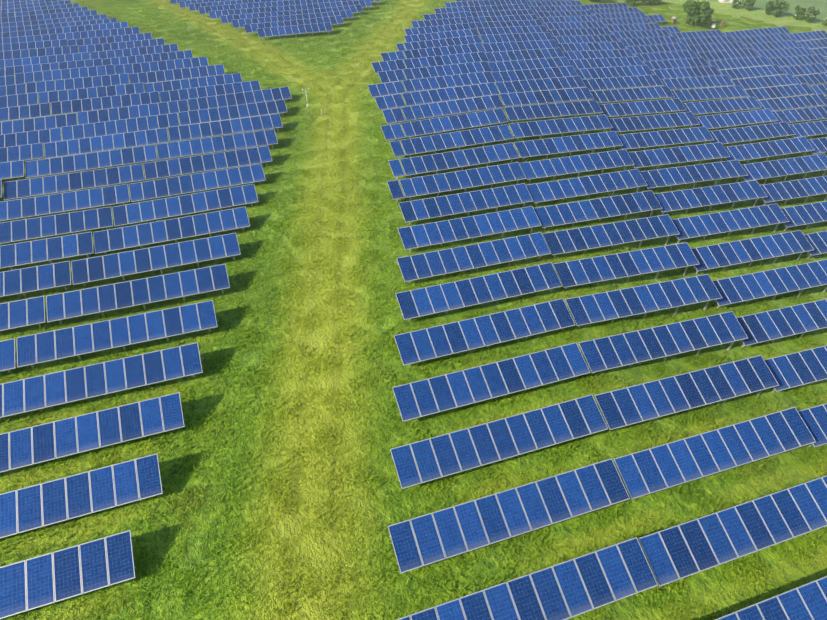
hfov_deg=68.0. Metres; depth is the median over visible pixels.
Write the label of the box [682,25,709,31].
grass tuft
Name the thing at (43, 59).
solar table
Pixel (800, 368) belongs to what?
solar table
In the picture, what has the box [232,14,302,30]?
solar table
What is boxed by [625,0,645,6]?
bush
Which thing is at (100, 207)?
grass tuft
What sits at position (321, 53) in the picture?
grass tuft
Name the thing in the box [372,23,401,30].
grass tuft
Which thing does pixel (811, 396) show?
grass tuft
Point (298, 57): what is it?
grass tuft
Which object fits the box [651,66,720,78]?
solar table
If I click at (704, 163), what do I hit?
grass tuft
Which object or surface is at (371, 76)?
grass tuft
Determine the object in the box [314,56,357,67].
grass tuft
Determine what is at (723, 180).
grass tuft
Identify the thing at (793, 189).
solar table
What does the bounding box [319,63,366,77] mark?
grass tuft
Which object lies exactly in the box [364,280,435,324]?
grass tuft
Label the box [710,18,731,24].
grass tuft
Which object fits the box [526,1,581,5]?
solar table
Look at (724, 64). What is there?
solar table
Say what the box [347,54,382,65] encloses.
grass tuft
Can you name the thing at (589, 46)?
solar table
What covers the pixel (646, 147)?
grass tuft
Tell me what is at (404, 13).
grass tuft
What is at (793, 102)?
solar table
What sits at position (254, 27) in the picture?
solar table
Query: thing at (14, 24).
solar table
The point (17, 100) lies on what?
solar table
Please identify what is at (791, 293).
grass tuft
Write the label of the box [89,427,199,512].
grass patch
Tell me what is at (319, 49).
grass tuft
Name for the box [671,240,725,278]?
grass tuft
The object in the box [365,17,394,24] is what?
grass tuft
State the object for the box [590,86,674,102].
solar table
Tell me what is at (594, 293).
grass tuft
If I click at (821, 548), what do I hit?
grass tuft
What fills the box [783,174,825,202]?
grass tuft
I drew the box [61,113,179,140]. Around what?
solar table
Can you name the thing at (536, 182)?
grass tuft
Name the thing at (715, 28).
grass tuft
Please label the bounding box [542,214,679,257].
solar table
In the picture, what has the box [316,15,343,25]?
solar table
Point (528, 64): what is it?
solar table
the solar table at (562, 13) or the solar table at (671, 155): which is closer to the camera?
the solar table at (671, 155)
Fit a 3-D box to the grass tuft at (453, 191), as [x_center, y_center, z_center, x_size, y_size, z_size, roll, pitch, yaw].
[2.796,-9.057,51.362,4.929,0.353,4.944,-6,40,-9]
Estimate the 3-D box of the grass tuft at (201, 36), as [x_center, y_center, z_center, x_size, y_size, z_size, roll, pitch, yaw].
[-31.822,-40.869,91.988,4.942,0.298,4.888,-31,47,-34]
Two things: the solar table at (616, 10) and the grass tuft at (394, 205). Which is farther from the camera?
the solar table at (616, 10)
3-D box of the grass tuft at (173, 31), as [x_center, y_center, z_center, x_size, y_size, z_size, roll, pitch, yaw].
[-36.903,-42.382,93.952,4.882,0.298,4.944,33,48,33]
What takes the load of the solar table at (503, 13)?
on the ground
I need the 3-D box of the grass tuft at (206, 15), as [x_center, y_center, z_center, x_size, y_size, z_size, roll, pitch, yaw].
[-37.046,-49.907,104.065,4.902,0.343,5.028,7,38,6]
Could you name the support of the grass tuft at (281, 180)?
on the ground
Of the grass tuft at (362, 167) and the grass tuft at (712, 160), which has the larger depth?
the grass tuft at (712, 160)
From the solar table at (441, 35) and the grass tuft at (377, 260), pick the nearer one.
the grass tuft at (377, 260)
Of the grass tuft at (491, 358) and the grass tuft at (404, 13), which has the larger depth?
the grass tuft at (404, 13)
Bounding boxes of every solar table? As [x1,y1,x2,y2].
[0,0,32,2]
[0,0,62,5]
[0,12,14,17]
[0,16,21,22]
[0,21,30,27]
[0,25,38,32]
[0,29,47,37]
[0,34,56,43]
[0,39,67,50]
[0,45,78,60]
[0,52,89,67]
[0,68,4,76]
[0,75,14,85]
[0,83,25,95]
[0,92,37,107]
[0,103,50,121]
[0,113,77,134]
[0,127,61,148]
[0,143,43,162]
[0,160,24,179]
[0,179,1,197]
[0,184,129,220]
[0,207,112,245]
[0,232,93,269]
[0,261,71,296]
[0,296,45,330]
[0,338,16,372]
[0,342,202,420]
[0,392,184,472]
[0,453,162,538]
[0,530,135,618]
[1,0,70,10]
[3,163,144,199]
[5,58,101,75]
[8,3,78,12]
[15,6,87,19]
[15,65,115,84]
[16,300,217,368]
[23,10,96,22]
[25,144,157,177]
[26,73,129,93]
[31,14,106,27]
[38,83,143,103]
[39,18,116,28]
[44,128,168,158]
[46,264,229,324]
[48,21,127,35]
[51,91,160,114]
[58,26,139,41]
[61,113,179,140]
[68,33,151,46]
[71,233,240,286]
[77,99,188,124]
[79,38,164,53]
[90,43,177,58]
[93,206,249,254]
[102,50,192,66]
[112,184,257,226]
[115,56,208,74]
[129,64,224,83]
[129,164,265,201]
[143,146,271,179]
[144,73,242,93]
[156,129,277,159]
[160,80,260,101]
[168,114,282,141]
[170,0,186,5]
[178,99,287,124]
[179,0,230,10]
[188,0,253,12]
[188,86,291,110]
[198,2,265,16]
[209,6,277,21]
[220,10,289,26]
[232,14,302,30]
[244,18,316,35]
[254,0,288,4]
[257,22,332,40]
[265,0,329,6]
[277,1,341,13]
[289,5,356,17]
[302,10,353,20]
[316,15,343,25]
[329,0,379,3]
[341,0,371,9]
[355,4,363,14]
[367,81,405,96]
[371,59,405,76]
[374,94,405,109]
[378,69,405,82]
[380,51,405,60]
[381,123,405,141]
[382,108,405,124]
[387,180,404,202]
[388,159,404,180]
[388,458,629,572]
[389,140,404,160]
[390,394,607,488]
[392,342,590,421]
[394,298,574,366]
[395,262,562,321]
[396,43,405,52]
[396,232,550,283]
[397,206,541,252]
[397,537,657,619]
[398,183,532,224]
[399,162,525,200]
[400,124,513,157]
[400,142,519,178]
[401,94,503,120]
[401,108,508,137]
[402,71,495,91]
[402,82,499,105]
[403,43,485,58]
[403,52,488,68]
[403,61,492,79]
[404,22,477,34]
[404,28,479,41]
[404,35,482,49]
[411,16,474,27]
[423,11,472,19]
[434,6,470,13]
[444,1,467,7]
[467,0,527,5]
[468,4,530,11]
[470,9,533,16]
[472,14,538,21]
[475,20,542,27]
[477,25,547,34]
[480,32,553,42]
[482,40,558,51]
[485,48,564,61]
[488,57,570,71]
[491,66,577,81]
[495,76,585,93]
[499,87,593,106]
[504,100,602,122]
[508,114,612,141]
[513,131,622,160]
[519,149,634,182]
[526,0,572,0]
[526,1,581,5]
[526,169,647,205]
[530,5,586,11]
[533,190,662,230]
[534,10,591,16]
[538,15,597,22]
[542,21,604,28]
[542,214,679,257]
[547,27,611,35]
[552,34,618,42]
[553,242,699,289]
[557,41,625,50]
[562,49,633,59]
[565,274,721,328]
[568,56,642,68]
[575,65,652,78]
[578,311,747,373]
[582,74,663,90]
[584,3,627,8]
[587,7,638,13]
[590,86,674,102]
[592,12,647,18]
[594,355,778,429]
[598,18,648,24]
[599,98,685,117]
[604,23,660,31]
[608,112,699,132]
[611,29,669,38]
[614,407,815,498]
[618,36,677,46]
[618,126,713,149]
[626,43,687,53]
[628,142,729,168]
[633,50,697,60]
[638,475,826,586]
[639,160,747,190]
[641,57,708,69]
[645,14,665,23]
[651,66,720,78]
[654,180,766,214]
[660,75,733,89]
[661,26,679,32]
[668,30,723,38]
[671,85,747,101]
[671,203,788,243]
[676,36,733,44]
[682,97,761,115]
[685,41,745,52]
[691,230,813,274]
[695,48,757,60]
[695,109,777,129]
[706,56,770,69]
[709,122,795,145]
[713,259,826,308]
[715,576,826,619]
[718,65,783,79]
[722,27,776,37]
[724,136,814,163]
[731,74,797,89]
[732,33,787,43]
[736,299,826,347]
[742,154,826,183]
[743,40,799,50]
[743,83,813,99]
[755,47,813,57]
[757,93,826,110]
[760,176,826,205]
[764,345,826,392]
[766,54,826,66]
[772,27,790,33]
[772,106,826,123]
[779,63,826,75]
[780,201,826,230]
[784,30,826,40]
[788,120,826,138]
[793,72,826,85]
[797,39,826,48]
[798,403,826,446]
[804,231,826,258]
[808,84,826,95]
[808,137,826,154]
[810,47,826,56]
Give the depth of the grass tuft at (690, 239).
49.07 m
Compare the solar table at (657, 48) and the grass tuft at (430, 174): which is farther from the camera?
the solar table at (657, 48)
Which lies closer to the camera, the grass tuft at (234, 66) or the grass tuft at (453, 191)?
the grass tuft at (453, 191)
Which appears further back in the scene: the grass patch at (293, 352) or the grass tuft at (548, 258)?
the grass tuft at (548, 258)
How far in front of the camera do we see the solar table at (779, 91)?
79.00 m
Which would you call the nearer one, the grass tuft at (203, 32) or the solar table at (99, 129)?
the solar table at (99, 129)
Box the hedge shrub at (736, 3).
[732,0,742,8]
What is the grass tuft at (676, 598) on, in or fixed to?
on the ground
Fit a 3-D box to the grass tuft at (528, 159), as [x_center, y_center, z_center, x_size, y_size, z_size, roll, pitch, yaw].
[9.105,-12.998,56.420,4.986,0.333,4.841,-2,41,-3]
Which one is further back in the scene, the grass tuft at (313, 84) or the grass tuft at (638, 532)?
the grass tuft at (313, 84)
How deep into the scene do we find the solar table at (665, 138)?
62.28 m
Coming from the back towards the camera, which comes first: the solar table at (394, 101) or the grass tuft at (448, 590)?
the solar table at (394, 101)
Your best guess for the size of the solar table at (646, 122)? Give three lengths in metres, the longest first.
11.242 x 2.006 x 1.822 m
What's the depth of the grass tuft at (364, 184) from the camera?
53.41 m
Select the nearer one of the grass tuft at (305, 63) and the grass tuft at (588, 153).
the grass tuft at (588, 153)
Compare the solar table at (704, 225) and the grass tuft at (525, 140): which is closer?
the solar table at (704, 225)
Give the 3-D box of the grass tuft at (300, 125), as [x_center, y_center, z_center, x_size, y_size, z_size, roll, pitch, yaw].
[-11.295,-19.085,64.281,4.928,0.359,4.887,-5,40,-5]
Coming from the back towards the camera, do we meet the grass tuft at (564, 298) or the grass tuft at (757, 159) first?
the grass tuft at (757, 159)
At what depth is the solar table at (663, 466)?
30.17 m
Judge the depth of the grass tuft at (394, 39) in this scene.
90.27 m
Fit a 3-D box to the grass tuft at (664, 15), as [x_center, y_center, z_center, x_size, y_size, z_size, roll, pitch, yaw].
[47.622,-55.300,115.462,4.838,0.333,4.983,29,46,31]
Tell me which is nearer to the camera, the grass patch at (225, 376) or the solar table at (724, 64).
the grass patch at (225, 376)
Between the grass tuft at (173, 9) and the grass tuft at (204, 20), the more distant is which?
the grass tuft at (173, 9)
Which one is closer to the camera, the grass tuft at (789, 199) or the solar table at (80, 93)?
the grass tuft at (789, 199)
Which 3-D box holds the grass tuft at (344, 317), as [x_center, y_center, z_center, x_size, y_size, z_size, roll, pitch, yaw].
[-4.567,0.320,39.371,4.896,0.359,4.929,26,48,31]
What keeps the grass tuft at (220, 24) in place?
on the ground
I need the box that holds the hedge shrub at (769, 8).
[765,0,778,14]
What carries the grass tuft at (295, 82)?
on the ground
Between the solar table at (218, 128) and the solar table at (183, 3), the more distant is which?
the solar table at (183, 3)
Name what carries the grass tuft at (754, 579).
on the ground
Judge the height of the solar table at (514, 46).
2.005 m
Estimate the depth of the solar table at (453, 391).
33.39 m
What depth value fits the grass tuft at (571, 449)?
32.89 m
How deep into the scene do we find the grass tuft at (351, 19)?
101.21 m
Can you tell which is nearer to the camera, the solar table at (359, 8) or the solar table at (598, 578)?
the solar table at (598, 578)
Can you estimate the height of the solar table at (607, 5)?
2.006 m
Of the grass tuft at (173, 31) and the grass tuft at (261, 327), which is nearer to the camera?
the grass tuft at (261, 327)
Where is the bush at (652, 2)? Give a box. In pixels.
[642,0,660,4]
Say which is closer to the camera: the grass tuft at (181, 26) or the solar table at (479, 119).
the solar table at (479, 119)
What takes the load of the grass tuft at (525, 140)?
on the ground
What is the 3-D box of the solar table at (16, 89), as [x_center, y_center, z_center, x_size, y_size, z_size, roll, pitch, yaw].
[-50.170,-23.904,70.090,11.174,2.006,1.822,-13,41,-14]
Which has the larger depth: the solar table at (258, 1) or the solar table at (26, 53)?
the solar table at (258, 1)
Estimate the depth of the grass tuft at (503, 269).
43.52 m
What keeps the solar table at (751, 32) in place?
on the ground
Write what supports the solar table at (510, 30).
on the ground
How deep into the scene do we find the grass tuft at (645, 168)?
61.17 m
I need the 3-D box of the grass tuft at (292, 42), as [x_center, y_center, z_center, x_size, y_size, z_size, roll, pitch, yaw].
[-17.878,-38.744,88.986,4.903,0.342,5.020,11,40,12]
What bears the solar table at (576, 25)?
on the ground
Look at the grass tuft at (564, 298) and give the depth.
40.40 m
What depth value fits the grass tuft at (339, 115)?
67.77 m
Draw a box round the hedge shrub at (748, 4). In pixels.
[743,0,755,10]
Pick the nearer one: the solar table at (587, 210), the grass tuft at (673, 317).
the grass tuft at (673, 317)
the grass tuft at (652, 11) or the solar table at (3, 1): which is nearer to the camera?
the solar table at (3, 1)
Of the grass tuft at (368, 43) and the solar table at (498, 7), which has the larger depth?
the solar table at (498, 7)
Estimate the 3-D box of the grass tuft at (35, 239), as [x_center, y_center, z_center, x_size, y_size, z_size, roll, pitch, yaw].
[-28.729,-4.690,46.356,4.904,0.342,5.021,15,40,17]
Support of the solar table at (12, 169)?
on the ground
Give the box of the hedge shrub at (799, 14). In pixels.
[793,5,805,19]
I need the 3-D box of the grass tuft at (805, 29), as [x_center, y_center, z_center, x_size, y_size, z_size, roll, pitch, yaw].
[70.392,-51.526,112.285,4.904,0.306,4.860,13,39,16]
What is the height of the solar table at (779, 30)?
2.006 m
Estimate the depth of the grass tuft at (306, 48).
86.32 m
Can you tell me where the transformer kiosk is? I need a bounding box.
[717,0,732,3]
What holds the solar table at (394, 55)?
on the ground
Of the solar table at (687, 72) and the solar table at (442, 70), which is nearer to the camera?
the solar table at (442, 70)
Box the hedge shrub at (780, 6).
[772,0,789,16]
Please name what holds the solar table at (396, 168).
on the ground
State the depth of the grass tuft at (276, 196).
51.25 m
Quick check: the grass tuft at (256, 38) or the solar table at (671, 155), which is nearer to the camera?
the solar table at (671, 155)
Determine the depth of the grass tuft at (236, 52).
84.21 m
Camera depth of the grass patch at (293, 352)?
35.76 m
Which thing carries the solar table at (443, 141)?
on the ground
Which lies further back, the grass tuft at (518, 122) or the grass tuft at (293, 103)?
the grass tuft at (293, 103)
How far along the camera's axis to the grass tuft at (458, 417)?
32.24 m
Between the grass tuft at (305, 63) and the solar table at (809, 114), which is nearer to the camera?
the solar table at (809, 114)
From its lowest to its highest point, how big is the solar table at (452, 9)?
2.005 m
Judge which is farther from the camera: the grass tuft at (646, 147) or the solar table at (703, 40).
the solar table at (703, 40)
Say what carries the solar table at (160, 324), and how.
on the ground
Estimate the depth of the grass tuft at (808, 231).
52.53 m
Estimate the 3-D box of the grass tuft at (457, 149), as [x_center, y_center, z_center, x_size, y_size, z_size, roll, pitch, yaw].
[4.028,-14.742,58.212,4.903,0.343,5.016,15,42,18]
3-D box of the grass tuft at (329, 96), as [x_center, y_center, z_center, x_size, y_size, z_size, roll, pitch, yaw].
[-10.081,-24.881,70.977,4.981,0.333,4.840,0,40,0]
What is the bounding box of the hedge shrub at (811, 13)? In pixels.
[804,6,820,22]
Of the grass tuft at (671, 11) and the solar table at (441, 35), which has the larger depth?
the grass tuft at (671, 11)
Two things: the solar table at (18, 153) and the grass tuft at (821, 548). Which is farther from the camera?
the solar table at (18, 153)
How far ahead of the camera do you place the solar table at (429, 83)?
71.56 m
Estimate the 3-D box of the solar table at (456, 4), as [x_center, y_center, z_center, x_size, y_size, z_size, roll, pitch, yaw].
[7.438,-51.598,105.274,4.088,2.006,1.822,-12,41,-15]
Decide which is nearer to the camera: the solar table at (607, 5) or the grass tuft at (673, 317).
the grass tuft at (673, 317)
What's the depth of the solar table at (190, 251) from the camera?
43.00 m
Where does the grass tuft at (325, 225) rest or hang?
on the ground
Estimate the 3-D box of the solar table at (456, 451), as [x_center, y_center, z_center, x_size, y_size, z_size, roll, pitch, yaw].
[4.412,6.854,30.773,11.174,2.006,1.822,-12,41,-15]
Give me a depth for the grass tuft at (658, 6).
123.25 m
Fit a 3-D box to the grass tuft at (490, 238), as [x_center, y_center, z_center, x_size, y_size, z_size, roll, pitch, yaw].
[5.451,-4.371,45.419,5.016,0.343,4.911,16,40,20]
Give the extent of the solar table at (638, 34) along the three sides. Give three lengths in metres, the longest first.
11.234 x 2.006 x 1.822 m
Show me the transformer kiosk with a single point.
(725, 1)
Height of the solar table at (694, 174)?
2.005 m
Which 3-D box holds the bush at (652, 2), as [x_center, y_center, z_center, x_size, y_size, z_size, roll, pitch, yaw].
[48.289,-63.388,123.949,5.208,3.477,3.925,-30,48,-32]
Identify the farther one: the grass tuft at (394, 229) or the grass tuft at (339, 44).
the grass tuft at (339, 44)
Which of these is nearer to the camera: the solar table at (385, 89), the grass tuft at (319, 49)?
the solar table at (385, 89)
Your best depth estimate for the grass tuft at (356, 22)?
98.10 m
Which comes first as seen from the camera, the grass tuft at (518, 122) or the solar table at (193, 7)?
the grass tuft at (518, 122)
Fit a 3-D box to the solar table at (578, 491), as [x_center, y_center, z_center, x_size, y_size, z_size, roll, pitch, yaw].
[4.429,9.452,27.642,11.174,2.006,1.822,-12,41,-15]
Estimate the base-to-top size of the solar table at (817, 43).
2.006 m
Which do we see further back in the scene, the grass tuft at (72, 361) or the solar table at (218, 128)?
the solar table at (218, 128)
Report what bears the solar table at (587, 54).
on the ground
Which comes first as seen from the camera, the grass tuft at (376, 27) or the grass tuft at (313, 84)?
the grass tuft at (313, 84)
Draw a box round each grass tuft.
[0,258,65,273]
[0,288,61,330]
[0,358,39,404]
[0,410,40,473]
[0,447,124,531]
[0,470,16,490]
[0,512,107,619]
[1,322,56,371]
[2,175,28,197]
[8,586,110,619]
[9,234,62,266]
[18,397,125,464]
[28,351,123,408]
[44,275,122,321]
[46,311,126,359]
[56,244,120,288]
[68,225,131,255]
[71,0,95,2]
[76,201,117,220]
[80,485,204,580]
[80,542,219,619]
[84,373,203,446]
[86,0,116,3]
[88,2,113,6]
[88,5,113,9]
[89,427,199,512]
[97,9,112,14]
[101,334,186,392]
[105,8,138,14]
[106,4,137,10]
[107,12,138,17]
[107,298,180,349]
[108,267,173,313]
[109,237,173,278]
[113,195,167,219]
[114,1,137,5]
[114,215,168,239]
[116,17,136,22]
[118,177,168,197]
[128,20,159,26]
[129,16,164,20]
[131,3,160,8]
[131,7,163,12]
[132,0,160,4]
[133,12,161,17]
[136,24,164,32]
[139,30,165,38]
[152,14,183,18]
[153,18,189,24]
[155,29,191,38]
[157,23,186,30]
[158,2,179,7]
[158,11,181,16]
[162,41,193,49]
[163,6,187,12]
[164,35,191,43]
[164,208,224,239]
[165,189,215,206]
[165,256,241,294]
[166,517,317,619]
[167,278,252,335]
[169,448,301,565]
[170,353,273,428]
[171,317,261,376]
[172,231,241,265]
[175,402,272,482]
[178,16,213,24]
[179,12,208,18]
[181,10,198,15]
[181,33,219,42]
[181,38,221,48]
[185,22,215,30]
[185,28,214,36]
[191,45,226,56]
[191,53,227,64]
[207,20,231,28]
[210,31,248,40]
[212,192,282,224]
[214,26,240,33]
[216,177,271,201]
[217,37,248,45]
[217,43,249,53]
[217,49,258,61]
[221,57,262,71]
[223,217,288,252]
[225,238,300,286]
[226,66,268,81]
[229,302,319,360]
[233,76,270,88]
[234,272,305,318]
[239,32,264,37]
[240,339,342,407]
[241,39,282,50]
[245,36,276,43]
[245,126,297,145]
[245,136,304,158]
[249,46,284,58]
[250,55,293,68]
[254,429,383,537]
[255,64,296,76]
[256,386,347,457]
[260,184,331,217]
[260,601,303,619]
[261,73,296,85]
[261,167,320,195]
[262,81,310,94]
[262,153,310,178]
[266,205,344,245]
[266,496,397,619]
[267,34,302,41]
[272,38,308,48]
[275,45,314,55]
[277,233,352,272]
[280,105,323,123]
[281,92,317,109]
[282,53,316,64]
[282,119,329,138]
[283,60,327,73]
[284,132,339,154]
[284,259,366,306]
[291,66,335,81]
[293,288,389,343]
[294,32,331,39]
[294,76,342,92]
[294,145,351,167]
[300,160,366,188]
[301,37,333,46]
[302,573,410,619]
[306,88,346,103]
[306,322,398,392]
[307,44,339,53]
[307,177,378,211]
[310,100,356,118]
[313,51,347,60]
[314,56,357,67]
[314,110,367,134]
[319,27,355,36]
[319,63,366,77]
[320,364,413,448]
[323,125,381,145]
[324,202,384,232]
[326,33,361,44]
[327,72,374,88]
[330,222,401,263]
[333,40,368,50]
[333,139,390,163]
[338,83,374,98]
[339,20,373,28]
[341,418,459,508]
[342,48,374,57]
[343,16,363,22]
[343,154,403,183]
[344,25,378,34]
[344,250,407,291]
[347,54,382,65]
[347,96,386,111]
[354,10,380,14]
[354,31,386,40]
[356,62,373,72]
[356,108,392,124]
[356,175,407,201]
[357,37,396,48]
[358,14,383,19]
[360,70,380,82]
[360,122,405,142]
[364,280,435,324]
[364,475,493,591]
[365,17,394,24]
[368,192,421,224]
[369,4,398,9]
[369,45,397,54]
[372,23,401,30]
[372,314,447,376]
[375,7,405,13]
[378,136,426,156]
[379,28,405,38]
[380,11,412,17]
[384,0,407,4]
[385,35,405,44]
[385,152,426,176]
[387,218,449,249]
[389,15,416,22]
[390,554,501,619]
[391,2,414,8]
[395,21,412,27]
[397,6,424,11]
[397,352,497,426]
[400,171,450,194]
[405,10,431,16]
[405,241,470,278]
[409,0,438,6]
[416,3,445,9]
[417,188,478,215]
[425,404,513,491]
[426,272,484,317]
[433,0,455,3]
[434,147,473,168]
[439,212,488,243]
[442,163,504,189]
[445,304,511,357]
[448,125,490,144]
[454,460,554,563]
[456,338,562,410]
[458,236,508,271]
[464,141,518,163]
[470,185,512,210]
[477,262,544,302]
[479,204,542,234]
[482,386,584,469]
[485,158,540,181]
[488,529,603,619]
[494,120,537,138]
[503,136,540,158]
[504,292,577,339]
[506,227,557,263]
[507,177,561,203]
[517,437,636,541]
[519,154,559,178]
[521,198,590,225]
[531,251,593,294]
[531,329,605,393]
[544,172,602,197]
[547,220,616,252]
[553,283,636,326]
[562,373,658,440]
[566,150,606,173]
[568,609,614,619]
[570,194,624,221]
[573,130,629,151]
[574,245,647,283]
[576,508,690,617]
[585,0,605,3]
[587,168,631,193]
[591,320,668,378]
[592,214,658,247]
[594,147,652,170]
[601,424,709,506]
[615,189,664,216]
[623,131,659,150]
[624,361,713,428]
[625,278,682,326]
[630,578,727,619]
[633,240,689,280]
[637,5,652,10]
[639,167,669,191]
[643,8,667,14]
[643,212,703,243]
[645,5,669,9]
[645,185,706,211]
[651,486,767,592]
[652,19,679,26]
[652,314,720,363]
[655,12,680,20]
[655,270,734,316]
[661,8,683,14]
[662,163,713,189]
[662,402,782,488]
[666,3,683,8]
[668,20,692,26]
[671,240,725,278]
[674,208,737,240]
[677,144,719,164]
[679,352,768,412]
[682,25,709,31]
[684,305,774,355]
[686,161,742,182]
[690,182,735,210]
[700,25,725,31]
[701,555,795,619]
[706,202,778,235]
[707,232,768,271]
[709,461,826,573]
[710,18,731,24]
[710,267,777,311]
[711,13,732,18]
[715,23,747,30]
[716,17,748,23]
[719,158,774,183]
[719,178,767,205]
[723,142,778,161]
[729,394,825,469]
[734,21,761,28]
[734,340,817,404]
[735,16,762,23]
[739,298,810,350]
[741,124,778,142]
[750,21,776,27]
[754,227,807,263]
[758,158,805,179]
[758,264,809,303]
[760,139,800,157]
[762,179,807,204]
[762,201,804,231]
[774,537,826,584]
[776,444,826,484]
[780,225,826,257]
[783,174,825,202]
[783,255,826,292]
[784,25,810,31]
[784,154,826,176]
[785,333,826,381]
[786,387,826,407]
[787,199,826,226]
[788,291,826,337]
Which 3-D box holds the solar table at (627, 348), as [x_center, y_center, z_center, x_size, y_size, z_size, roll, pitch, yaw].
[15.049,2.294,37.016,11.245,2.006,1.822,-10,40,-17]
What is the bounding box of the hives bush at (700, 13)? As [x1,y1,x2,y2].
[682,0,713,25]
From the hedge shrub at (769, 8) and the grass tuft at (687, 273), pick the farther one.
the hedge shrub at (769, 8)
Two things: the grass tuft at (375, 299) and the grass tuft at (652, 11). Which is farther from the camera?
the grass tuft at (652, 11)
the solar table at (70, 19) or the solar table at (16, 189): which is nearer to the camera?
the solar table at (16, 189)
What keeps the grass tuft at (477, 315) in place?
on the ground
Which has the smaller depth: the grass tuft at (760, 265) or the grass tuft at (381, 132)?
the grass tuft at (760, 265)
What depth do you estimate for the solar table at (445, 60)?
77.98 m
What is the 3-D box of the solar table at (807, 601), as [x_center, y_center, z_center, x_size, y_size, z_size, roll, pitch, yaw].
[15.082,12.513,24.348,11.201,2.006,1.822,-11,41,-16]
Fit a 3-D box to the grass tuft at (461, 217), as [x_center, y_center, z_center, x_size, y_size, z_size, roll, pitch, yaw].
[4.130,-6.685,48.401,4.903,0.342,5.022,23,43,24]
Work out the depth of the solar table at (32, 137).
60.37 m
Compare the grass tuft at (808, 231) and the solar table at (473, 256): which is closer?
the solar table at (473, 256)
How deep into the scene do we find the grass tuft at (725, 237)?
50.26 m
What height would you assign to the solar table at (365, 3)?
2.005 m
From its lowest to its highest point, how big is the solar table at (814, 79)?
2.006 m
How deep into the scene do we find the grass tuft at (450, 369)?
35.30 m
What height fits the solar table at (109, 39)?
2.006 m
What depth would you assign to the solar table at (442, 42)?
84.51 m
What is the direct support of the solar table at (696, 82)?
on the ground
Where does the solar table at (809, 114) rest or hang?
on the ground
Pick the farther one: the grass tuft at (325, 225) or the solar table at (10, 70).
the solar table at (10, 70)
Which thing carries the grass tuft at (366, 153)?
on the ground
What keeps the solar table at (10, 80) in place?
on the ground
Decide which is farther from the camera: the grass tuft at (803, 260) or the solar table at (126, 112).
the solar table at (126, 112)
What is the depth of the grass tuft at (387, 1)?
113.31 m
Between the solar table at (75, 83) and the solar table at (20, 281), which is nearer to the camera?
the solar table at (20, 281)
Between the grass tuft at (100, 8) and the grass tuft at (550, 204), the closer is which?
the grass tuft at (550, 204)
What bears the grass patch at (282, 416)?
on the ground
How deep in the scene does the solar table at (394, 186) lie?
51.12 m
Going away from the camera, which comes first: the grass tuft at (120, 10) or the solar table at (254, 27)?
the solar table at (254, 27)
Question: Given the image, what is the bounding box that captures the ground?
[0,0,826,619]
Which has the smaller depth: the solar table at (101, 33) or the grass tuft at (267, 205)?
the grass tuft at (267, 205)
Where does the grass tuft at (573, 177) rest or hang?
on the ground
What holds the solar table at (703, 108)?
on the ground
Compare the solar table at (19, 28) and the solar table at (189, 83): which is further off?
the solar table at (19, 28)
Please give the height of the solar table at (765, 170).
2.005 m
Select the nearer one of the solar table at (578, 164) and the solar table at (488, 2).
the solar table at (578, 164)
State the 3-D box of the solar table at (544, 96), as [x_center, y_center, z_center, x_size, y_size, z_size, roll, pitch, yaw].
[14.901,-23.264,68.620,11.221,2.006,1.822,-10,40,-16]
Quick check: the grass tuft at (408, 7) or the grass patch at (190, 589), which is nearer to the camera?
the grass patch at (190, 589)
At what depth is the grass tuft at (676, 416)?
33.66 m
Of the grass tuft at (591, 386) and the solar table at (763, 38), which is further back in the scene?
the solar table at (763, 38)
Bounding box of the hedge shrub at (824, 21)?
[821,18,826,25]
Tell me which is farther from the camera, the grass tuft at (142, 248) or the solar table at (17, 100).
the solar table at (17, 100)
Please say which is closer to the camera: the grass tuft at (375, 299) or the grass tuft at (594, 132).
the grass tuft at (375, 299)
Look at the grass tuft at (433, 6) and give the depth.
108.69 m
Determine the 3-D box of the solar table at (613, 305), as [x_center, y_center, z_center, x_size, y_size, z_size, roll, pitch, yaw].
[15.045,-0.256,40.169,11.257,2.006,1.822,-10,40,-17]
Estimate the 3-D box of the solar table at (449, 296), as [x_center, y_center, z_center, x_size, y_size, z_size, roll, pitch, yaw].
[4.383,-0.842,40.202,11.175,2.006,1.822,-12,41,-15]
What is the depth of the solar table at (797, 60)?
91.81 m
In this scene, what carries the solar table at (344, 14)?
on the ground
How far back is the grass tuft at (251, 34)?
94.11 m
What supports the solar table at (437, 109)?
on the ground
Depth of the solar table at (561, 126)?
61.87 m
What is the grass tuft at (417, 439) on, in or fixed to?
on the ground
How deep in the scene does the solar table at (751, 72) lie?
85.39 m
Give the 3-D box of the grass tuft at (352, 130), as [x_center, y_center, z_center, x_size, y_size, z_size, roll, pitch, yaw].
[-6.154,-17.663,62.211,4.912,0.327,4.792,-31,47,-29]
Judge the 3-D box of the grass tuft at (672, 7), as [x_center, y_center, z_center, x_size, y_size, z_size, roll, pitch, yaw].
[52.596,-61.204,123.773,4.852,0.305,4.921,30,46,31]
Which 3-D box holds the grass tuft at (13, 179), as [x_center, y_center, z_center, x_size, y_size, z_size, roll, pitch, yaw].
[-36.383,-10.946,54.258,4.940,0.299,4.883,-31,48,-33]
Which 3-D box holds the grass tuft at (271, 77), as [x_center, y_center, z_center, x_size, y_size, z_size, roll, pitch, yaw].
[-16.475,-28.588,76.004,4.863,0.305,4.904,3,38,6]
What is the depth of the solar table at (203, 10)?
104.65 m
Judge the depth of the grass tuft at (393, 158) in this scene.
58.21 m
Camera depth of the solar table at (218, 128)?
62.02 m
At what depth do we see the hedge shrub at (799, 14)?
117.92 m
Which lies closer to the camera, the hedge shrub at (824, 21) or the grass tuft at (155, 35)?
the grass tuft at (155, 35)
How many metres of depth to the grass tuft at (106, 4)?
112.62 m
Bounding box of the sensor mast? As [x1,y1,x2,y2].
[302,88,310,119]
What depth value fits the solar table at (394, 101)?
66.64 m

